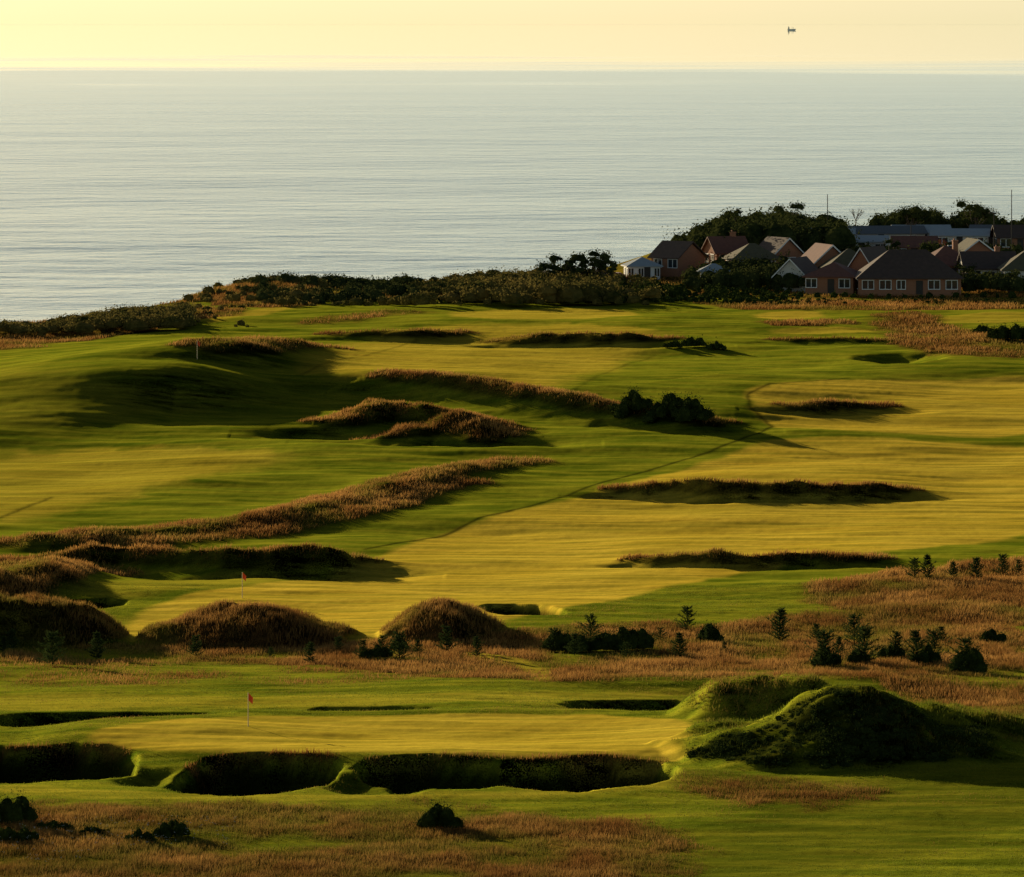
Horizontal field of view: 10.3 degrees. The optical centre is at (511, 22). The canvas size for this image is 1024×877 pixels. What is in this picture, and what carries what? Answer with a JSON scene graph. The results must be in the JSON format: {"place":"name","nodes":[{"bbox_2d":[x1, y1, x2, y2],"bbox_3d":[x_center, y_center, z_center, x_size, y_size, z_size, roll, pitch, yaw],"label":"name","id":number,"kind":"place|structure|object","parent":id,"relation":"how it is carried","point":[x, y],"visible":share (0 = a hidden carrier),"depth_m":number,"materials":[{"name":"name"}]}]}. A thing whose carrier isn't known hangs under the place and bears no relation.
{"place":"outdoors","nodes":[
{"label":"outdoors","id":0,"kind":"place"},
{"bbox_2d":[0,253,1023,876],"bbox_3d":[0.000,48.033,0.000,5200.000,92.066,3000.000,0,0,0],"label":"ground terrain","id":1,"kind":"structure","parent":0,"point":[136,429],"depth_m":503.01,"materials":[{"name":"plant"}]},
{"bbox_2d":[0,822,38,841],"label":"gorse bush","id":2,"kind":"object","parent":1,"relation":"on","point":[7,833],"visible":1,"depth_m":312.17,"materials":[{"name":"green plant"}]},
{"bbox_2d":[0,787,42,823],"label":"gorse bush","id":3,"kind":"object","parent":1,"relation":"on","point":[18,809],"visible":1,"depth_m":318.82,"materials":[{"name":"green plant"}]},
{"bbox_2d":[35,629,65,664],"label":"pine sapling","id":4,"kind":"object","parent":1,"relation":"on","point":[51,638],"visible":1,"depth_m":411.86,"materials":[{"name":"plant"}]},
{"bbox_2d":[36,816,76,831],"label":"gorse bush","id":5,"kind":"object","parent":1,"relation":"on","point":[54,824],"visible":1,"depth_m":316.54,"materials":[{"name":"green plant"}]},
{"bbox_2d":[79,824,110,834],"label":"gorse bush","id":6,"kind":"object","parent":1,"relation":"on","point":[93,830],"visible":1,"depth_m":314.81,"materials":[{"name":"green plant"}]},
{"bbox_2d":[84,631,106,659],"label":"pine sapling","id":7,"kind":"object","parent":1,"relation":"on","point":[96,639],"visible":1,"depth_m":418.42,"materials":[{"name":"plant"}]},
{"bbox_2d":[0,299,203,335],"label":"coastal scrub","id":8,"kind":"object","parent":1,"relation":"on","point":[179,314],"visible":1,"depth_m":690.66,"materials":[{"name":"green plant"}]},
{"bbox_2d":[0,816,236,868],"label":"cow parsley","id":9,"kind":"object","parent":1,"relation":"on","point":[119,834],"visible":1,"depth_m":312.50,"materials":[{"name":"brown plant"}]},
{"bbox_2d":[124,825,157,842],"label":"gorse bush","id":10,"kind":"object","parent":1,"relation":"on","point":[138,832],"visible":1,"depth_m":312.23,"materials":[{"name":"green plant"}]},
{"bbox_2d":[36,305,248,332],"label":"coastal scrub","id":11,"kind":"object","parent":1,"relation":"on","point":[241,322],"visible":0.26,"depth_m":696.63,"materials":[{"name":"green plant"}]},
{"bbox_2d":[151,815,190,837],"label":"gorse bush","id":12,"kind":"object","parent":1,"relation":"on","point":[171,828],"visible":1,"depth_m":313.71,"materials":[{"name":"green plant"}]},
{"bbox_2d":[181,634,204,655],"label":"pine sapling","id":13,"kind":"object","parent":1,"relation":"on","point":[194,646],"visible":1,"depth_m":419.40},
{"bbox_2d":[182,274,330,300],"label":"coastal scrub","id":14,"kind":"object","parent":1,"relation":"on","point":[207,291],"visible":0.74,"depth_m":758.64,"materials":[{"name":"green plant"}]},
{"bbox_2d":[302,641,317,663],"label":"pine sapling","id":15,"kind":"object","parent":1,"relation":"on","point":[307,648],"visible":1,"depth_m":412.94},
{"bbox_2d":[356,644,394,658],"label":"gorse bush","id":16,"kind":"object","parent":1,"relation":"on","point":[378,651],"visible":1,"depth_m":415.42,"materials":[{"name":"green plant"}]},
{"bbox_2d":[389,630,412,658],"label":"pine sapling","id":17,"kind":"object","parent":1,"relation":"on","point":[399,636],"visible":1,"depth_m":413.95,"materials":[{"name":"plant"}]},
{"bbox_2d":[194,263,666,309],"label":"coastal scrub","id":18,"kind":"object","parent":1,"relation":"on","point":[521,287],"visible":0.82,"depth_m":732.24,"materials":[{"name":"green plant"}]},
{"bbox_2d":[413,799,463,828],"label":"gorse bush","id":19,"kind":"object","parent":1,"relation":"on","point":[437,814],"visible":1,"depth_m":317.64,"materials":[{"name":"green plant"}]},
{"bbox_2d":[435,625,462,649],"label":"pine sapling","id":20,"kind":"object","parent":1,"relation":"on","point":[447,638],"visible":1,"depth_m":419.41,"materials":[{"name":"plant"}]},
{"bbox_2d":[470,636,483,656],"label":"pine sapling","id":21,"kind":"object","parent":1,"relation":"on","point":[476,640],"visible":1,"depth_m":413.87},
{"bbox_2d":[0,730,955,876],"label":"foreground fescue grass","id":22,"kind":"structure","parent":1,"relation":"on","point":[94,809],"depth_m":312.01,"materials":[{"name":"plant"}]},
{"bbox_2d":[0,335,1023,583],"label":"links fescue grass","id":23,"kind":"structure","parent":1,"relation":"on","point":[892,575],"depth_m":522.47,"materials":[{"name":"plant"}]},
{"bbox_2d":[0,275,1023,357],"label":"clifftop fescue grass","id":24,"kind":"structure","parent":1,"relation":"on","point":[981,305],"depth_m":699.46,"materials":[{"name":"plant"}]},
{"bbox_2d":[532,259,562,277],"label":"windswept tree","id":25,"kind":"object","parent":1,"relation":"on","point":[549,266],"visible":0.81,"depth_m":769.26,"materials":[{"name":"green plant"}]},
{"bbox_2d":[543,627,564,651],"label":"pine sapling","id":26,"kind":"object","parent":1,"relation":"on","point":[552,631],"visible":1,"depth_m":420.33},
{"bbox_2d":[546,251,576,274],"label":"windswept tree","id":27,"kind":"object","parent":1,"relation":"on","point":[554,258],"visible":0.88,"depth_m":772.00,"materials":[{"name":"green plant"}]},
{"bbox_2d":[538,627,591,651],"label":"gorse bush","id":28,"kind":"object","parent":1,"relation":"on","point":[563,641],"visible":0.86,"depth_m":420.23,"materials":[{"name":"green plant"}]},
{"bbox_2d":[564,633,588,655],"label":"pine sapling","id":29,"kind":"object","parent":1,"relation":"on","point":[574,642],"visible":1,"depth_m":416.46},
{"bbox_2d":[561,251,595,275],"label":"windswept tree","id":30,"kind":"object","parent":1,"relation":"on","point":[583,260],"visible":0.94,"depth_m":769.25,"materials":[{"name":"green plant"}]},
{"bbox_2d":[576,613,600,636],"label":"pine sapling","id":31,"kind":"object","parent":1,"relation":"on","point":[593,628],"visible":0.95,"depth_m":427.40,"materials":[{"name":"plant"}]},
{"bbox_2d":[576,247,615,275],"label":"windswept tree","id":32,"kind":"object","parent":1,"relation":"on","point":[596,263],"visible":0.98,"depth_m":771.21,"materials":[{"name":"green plant"}]},
{"bbox_2d":[585,623,613,650],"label":"gorse bush","id":33,"kind":"object","parent":1,"relation":"on","point":[597,642],"visible":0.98,"depth_m":420.77,"materials":[{"name":"green plant"}]},
{"bbox_2d":[594,256,619,276],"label":"windswept tree","id":34,"kind":"object","parent":1,"relation":"on","point":[613,265],"visible":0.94,"depth_m":770.41,"materials":[{"name":"green plant"}]},
{"bbox_2d":[604,624,657,650],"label":"gorse bush","id":35,"kind":"object","parent":1,"relation":"on","point":[641,638],"visible":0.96,"depth_m":421.21,"materials":[{"name":"green plant"}]},
{"bbox_2d":[608,383,653,417],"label":"gorse thicket","id":36,"kind":"object","parent":1,"relation":"on","point":[634,399],"visible":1,"depth_m":594.54,"materials":[{"name":"green plant"}]},
{"bbox_2d":[621,257,662,278],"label":"conservatory","id":37,"kind":"object","parent":1,"relation":"on","point":[645,267],"visible":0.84,"depth_m":793.88,"materials":[{"name":"white paint"}]},
{"bbox_2d":[641,391,684,421],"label":"gorse thicket","id":38,"kind":"object","parent":1,"relation":"on","point":[667,405],"visible":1,"depth_m":592.24,"materials":[{"name":"green plant"}]},
{"bbox_2d":[651,244,703,276],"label":"walls","id":39,"kind":"structure","parent":1,"relation":"on","point":[692,255],"depth_m":797.80,"materials":[{"name":"brick"}]},
{"bbox_2d":[647,240,707,258],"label":"roof","id":40,"kind":"structure","parent":39,"relation":"on","point":[665,249],"depth_m":798.68,"materials":[{"name":"tile"}]},
{"bbox_2d":[666,631,688,656],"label":"pine sapling","id":41,"kind":"object","parent":1,"relation":"on","point":[679,639],"visible":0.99,"depth_m":415.89,"materials":[{"name":"plant"}]},
{"bbox_2d":[674,605,696,629],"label":"pine sapling","id":42,"kind":"object","parent":1,"relation":"on","point":[687,613],"visible":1,"depth_m":435.95,"materials":[{"name":"plant"}]},
{"bbox_2d":[670,392,715,421],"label":"gorse thicket","id":43,"kind":"object","parent":1,"relation":"on","point":[690,409],"visible":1,"depth_m":590.39,"materials":[{"name":"green plant"}]},
{"bbox_2d":[368,292,1017,304],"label":"clifftop hedge","id":44,"kind":"object","parent":1,"relation":"on","point":[710,297],"visible":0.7,"depth_m":733.88,"materials":[{"name":"green plant"}]},
{"bbox_2d":[681,334,706,346],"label":"gorse bush","id":45,"kind":"object","parent":1,"relation":"on","point":[692,341],"visible":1,"depth_m":665.35,"materials":[{"name":"green plant"}]},
{"bbox_2d":[611,278,800,299],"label":"clifftop hedge","id":46,"kind":"object","parent":1,"relation":"on","point":[673,291],"visible":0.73,"depth_m":748.51,"materials":[{"name":"green plant"}]},
{"bbox_2d":[698,623,715,640],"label":"pine sapling","id":47,"kind":"object","parent":1,"relation":"on","point":[708,633],"visible":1,"depth_m":425.92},
{"bbox_2d":[694,620,724,640],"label":"gorse bush","id":48,"kind":"object","parent":1,"relation":"on","point":[716,633],"visible":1,"depth_m":426.75,"materials":[{"name":"green plant"}]},
{"bbox_2d":[698,263,729,276],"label":"garden conservatory","id":49,"kind":"object","parent":1,"relation":"on","point":[715,266],"visible":0.12,"depth_m":778.90,"materials":[{"name":"white paint"}]},
{"bbox_2d":[701,230,748,263],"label":"tiled bungalow","id":50,"kind":"object","parent":1,"relation":"on","point":[714,247],"visible":0.46,"depth_m":804.91,"materials":[{"name":"tile"}]},
{"bbox_2d":[713,206,742,225],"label":"windswept tree","id":51,"kind":"object","parent":1,"relation":"on","point":[737,212],"visible":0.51,"depth_m":849.42,"materials":[{"name":"green plant"}]},
{"bbox_2d":[680,249,804,289],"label":"garden shrubs","id":52,"kind":"object","parent":1,"relation":"on","point":[754,273],"visible":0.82,"depth_m":765.35,"materials":[{"name":"green plant"}]},
{"bbox_2d":[722,243,782,263],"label":"tiled bungalow","id":53,"kind":"object","parent":1,"relation":"on","point":[754,250],"visible":0.44,"depth_m":792.99,"materials":[{"name":"tile"}]},
{"bbox_2d":[662,205,861,251],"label":"headland woodland","id":54,"kind":"object","parent":1,"relation":"on","point":[758,227],"visible":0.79,"depth_m":810.23,"materials":[{"name":"green plant"}]},
{"bbox_2d":[766,607,792,641],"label":"pine sapling","id":55,"kind":"object","parent":1,"relation":"on","point":[781,613],"visible":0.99,"depth_m":427.91,"materials":[{"name":"plant"}]},
{"bbox_2d":[759,236,803,257],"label":"tiled bungalow","id":56,"kind":"object","parent":1,"relation":"on","point":[777,246],"visible":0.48,"depth_m":797.67,"materials":[{"name":"tile"}]},
{"bbox_2d":[768,200,808,219],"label":"windswept tree","id":57,"kind":"object","parent":1,"relation":"on","point":[796,205],"visible":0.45,"depth_m":850.93,"materials":[{"name":"green plant"}]},
{"bbox_2d":[771,256,817,291],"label":"gabled bungalow","id":58,"kind":"object","parent":1,"relation":"on","point":[806,264],"visible":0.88,"depth_m":764.49,"materials":[{"name":"ceramic"}]},
{"bbox_2d":[801,243,840,268],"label":"tiled bungalow","id":59,"kind":"object","parent":1,"relation":"on","point":[817,254],"visible":0.09,"depth_m":782.87,"materials":[{"name":"tile"}]},
{"bbox_2d":[804,629,844,666],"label":"pine sapling","id":60,"kind":"object","parent":1,"relation":"on","point":[824,635],"visible":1,"depth_m":405.89,"materials":[{"name":"plant"}]},
{"bbox_2d":[806,646,843,666],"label":"gorse bush","id":61,"kind":"object","parent":1,"relation":"on","point":[837,660],"visible":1,"depth_m":406.74,"materials":[{"name":"green plant"}]},
{"bbox_2d":[802,262,856,294],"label":"brick bungalow","id":62,"kind":"object","parent":1,"relation":"on","point":[839,278],"visible":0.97,"depth_m":756.86,"materials":[{"name":"brick"}]},
{"bbox_2d":[806,279,848,287],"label":"windows","id":63,"kind":"structure","parent":62,"relation":"in","point":[808,281],"depth_m":756.25,"materials":[{"name":"clear glass"}]},
{"bbox_2d":[818,248,855,267],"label":"tiled bungalow","id":64,"kind":"object","parent":1,"relation":"on","point":[845,257],"visible":0.02,"depth_m":778.60,"materials":[{"name":"tile"}]},
{"bbox_2d":[684,687,998,768],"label":"grassy mound","id":65,"kind":"object","parent":1,"relation":"on","point":[873,744],"visible":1,"depth_m":345.98,"materials":[{"name":"green plant"}]},
{"bbox_2d":[837,612,871,644],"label":"pine sapling","id":66,"kind":"object","parent":1,"relation":"on","point":[852,623],"visible":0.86,"depth_m":423.82,"materials":[{"name":"plant"}]},
{"bbox_2d":[845,645,874,662],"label":"gorse bush","id":67,"kind":"object","parent":1,"relation":"on","point":[854,656],"visible":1,"depth_m":408.38,"materials":[{"name":"green plant"}]},
{"bbox_2d":[847,245,886,270],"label":"gabled bungalow","id":68,"kind":"object","parent":1,"relation":"on","point":[863,257],"visible":0.09,"depth_m":764.73,"materials":[{"name":"brick"}]},
{"bbox_2d":[847,625,888,663],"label":"pine sapling","id":69,"kind":"object","parent":1,"relation":"on","point":[867,634],"visible":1,"depth_m":408.31,"materials":[{"name":"plant"}]},
{"bbox_2d":[855,235,888,246],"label":"park chalet","id":70,"kind":"object","parent":1,"relation":"on","point":[877,239],"visible":0.16,"depth_m":820.11,"materials":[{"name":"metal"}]},
{"bbox_2d":[848,225,927,245],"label":"park chalet","id":71,"kind":"object","parent":1,"relation":"on","point":[907,230],"visible":0.16,"depth_m":834.67,"materials":[{"name":"metal"}]},
{"bbox_2d":[877,644,906,657],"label":"gorse bush","id":72,"kind":"object","parent":1,"relation":"on","point":[884,653],"visible":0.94,"depth_m":412.71,"materials":[{"name":"green plant"}]},
{"bbox_2d":[765,290,1022,298],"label":"garden shrubs","id":73,"kind":"object","parent":1,"relation":"on","point":[1011,294],"visible":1,"depth_m":744.12,"materials":[{"name":"green plant"}]},
{"bbox_2d":[884,630,907,657],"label":"pine sapling","id":74,"kind":"object","parent":1,"relation":"on","point":[896,643],"visible":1,"depth_m":412.36,"materials":[{"name":"plant"}]},
{"bbox_2d":[855,249,963,295],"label":"brick bungalow","id":75,"kind":"object","parent":1,"relation":"on","point":[899,272],"visible":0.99,"depth_m":752.54,"materials":[{"name":"ceramic"}]},
{"bbox_2d":[857,280,956,288],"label":"windows","id":76,"kind":"structure","parent":75,"relation":"in","point":[866,284],"depth_m":752.39,"materials":[{"name":"clear glass"}]},
{"bbox_2d":[857,279,957,289],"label":"window frames","id":77,"kind":"structure","parent":75,"relation":"in","point":[857,279],"depth_m":752.39,"materials":[{"name":"white paint"}]},
{"bbox_2d":[902,557,922,577],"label":"pine sapling","id":78,"kind":"object","parent":1,"relation":"on","point":[913,563],"visible":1,"depth_m":474.45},
{"bbox_2d":[890,236,937,248],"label":"park chalet","id":79,"kind":"object","parent":1,"relation":"on","point":[913,241],"visible":0.16,"depth_m":813.90,"materials":[{"name":"brick"}]},
{"bbox_2d":[804,237,1023,253],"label":"garden shrubs","id":80,"kind":"object","parent":1,"relation":"on","point":[1018,248],"visible":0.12,"depth_m":815.43,"materials":[{"name":"green plant"}]},
{"bbox_2d":[892,202,936,224],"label":"windswept tree","id":81,"kind":"object","parent":1,"relation":"on","point":[916,213],"visible":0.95,"depth_m":855.23,"materials":[{"name":"green plant"}]},
{"bbox_2d":[903,629,929,663],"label":"pine sapling","id":82,"kind":"object","parent":1,"relation":"on","point":[915,638],"visible":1,"depth_m":407.83,"materials":[{"name":"plant"}]},
{"bbox_2d":[907,640,943,662],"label":"gorse bush","id":83,"kind":"object","parent":1,"relation":"on","point":[927,654],"visible":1,"depth_m":407.62,"materials":[{"name":"green plant"}]},
{"bbox_2d":[917,554,935,577],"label":"pine sapling","id":84,"kind":"object","parent":1,"relation":"on","point":[930,570],"visible":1,"depth_m":474.38,"materials":[{"name":"plant"}]},
{"bbox_2d":[917,239,946,252],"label":"windswept tree","id":85,"kind":"object","parent":1,"relation":"on","point":[934,246],"visible":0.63,"depth_m":799.72,"materials":[{"name":"green plant"}]},
{"bbox_2d":[923,628,952,654],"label":"pine sapling","id":86,"kind":"object","parent":1,"relation":"on","point":[932,635],"visible":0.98,"depth_m":411.43,"materials":[{"name":"plant"}]},
{"bbox_2d":[863,202,1023,227],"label":"headland woodland","id":87,"kind":"object","parent":1,"relation":"on","point":[883,219],"visible":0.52,"depth_m":864.48,"materials":[{"name":"green plant"}]},
{"bbox_2d":[932,238,958,272],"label":"tiled bungalow","id":88,"kind":"object","parent":1,"relation":"on","point":[947,255],"visible":0.3,"depth_m":783.28,"materials":[{"name":"tile"}]},
{"bbox_2d":[929,228,989,243],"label":"park chalet","id":89,"kind":"object","parent":1,"relation":"on","point":[959,234],"visible":0.36,"depth_m":830.03,"materials":[{"name":"metal"}]},
{"bbox_2d":[945,637,979,661],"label":"pine sapling","id":90,"kind":"object","parent":1,"relation":"on","point":[966,641],"visible":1,"depth_m":402.98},
{"bbox_2d":[954,262,978,275],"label":"windswept tree","id":91,"kind":"object","parent":1,"relation":"on","point":[962,269],"visible":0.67,"depth_m":774.43,"materials":[{"name":"green plant"}]},
{"bbox_2d":[943,641,993,672],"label":"gorse bush","id":92,"kind":"object","parent":1,"relation":"on","point":[971,660],"visible":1,"depth_m":401.53,"materials":[{"name":"green plant"}]},
{"bbox_2d":[951,197,997,226],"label":"windswept tree","id":93,"kind":"object","parent":1,"relation":"on","point":[978,211],"visible":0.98,"depth_m":855.38,"materials":[{"name":"green plant"}]},
{"bbox_2d":[958,238,993,252],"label":"tiled bungalow","id":94,"kind":"object","parent":1,"relation":"on","point":[969,244],"visible":0.11,"depth_m":795.20,"materials":[{"name":"tile"}]},
{"bbox_2d":[968,557,984,577],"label":"pine sapling","id":95,"kind":"object","parent":1,"relation":"on","point":[975,566],"visible":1,"depth_m":472.92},
{"bbox_2d":[959,259,999,273],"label":"walls","id":96,"kind":"structure","parent":1,"relation":"on","point":[995,271],"depth_m":775.04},
{"bbox_2d":[955,251,1015,269],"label":"roof","id":97,"kind":"structure","parent":96,"relation":"on","point":[986,260],"depth_m":776.58,"materials":[{"name":"tile"}]},
{"bbox_2d":[977,625,1006,642],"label":"gorse bush","id":98,"kind":"object","parent":1,"relation":"on","point":[991,634],"visible":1,"depth_m":426.95,"materials":[{"name":"green plant"}]},
{"bbox_2d":[961,268,1023,290],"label":"garden shrubs","id":99,"kind":"object","parent":1,"relation":"on","point":[970,281],"visible":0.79,"depth_m":757.24,"materials":[{"name":"green plant"}]},
{"bbox_2d":[989,553,1017,574],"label":"pine sapling","id":100,"kind":"object","parent":1,"relation":"on","point":[1002,558],"visible":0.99,"depth_m":478.90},
{"bbox_2d":[984,320,1023,339],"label":"gorse bush","id":101,"kind":"object","parent":1,"relation":"on","point":[1015,331],"visible":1,"depth_m":671.87,"materials":[{"name":"green plant"}]},
{"bbox_2d":[990,225,1023,248],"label":"park chalet","id":102,"kind":"object","parent":1,"relation":"on","point":[1002,234],"visible":0.62,"depth_m":827.94,"materials":[{"name":"brick"}]},
{"bbox_2d":[1001,271,1023,277],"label":"walls","id":103,"kind":"structure","parent":1,"relation":"on","point":[1022,272],"depth_m":768.50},
{"bbox_2d":[997,251,1023,270],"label":"roof","id":104,"kind":"structure","parent":103,"relation":"on","point":[1015,262],"depth_m":769.38,"materials":[{"name":"tile"}]},
{"bbox_2d":[0,24,1023,321],"bbox_3d":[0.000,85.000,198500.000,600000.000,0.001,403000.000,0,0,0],"label":"sea water","id":105,"kind":"structure","parent":0,"point":[148,164],"depth_m":4058.34,"materials":[{"name":"liquid"}]},
{"bbox_2d":[0,559,1023,794],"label":"dune fescue grass","id":106,"kind":"structure","parent":0,"point":[708,658],"depth_m":419.93,"materials":[{"name":"plant"}]},
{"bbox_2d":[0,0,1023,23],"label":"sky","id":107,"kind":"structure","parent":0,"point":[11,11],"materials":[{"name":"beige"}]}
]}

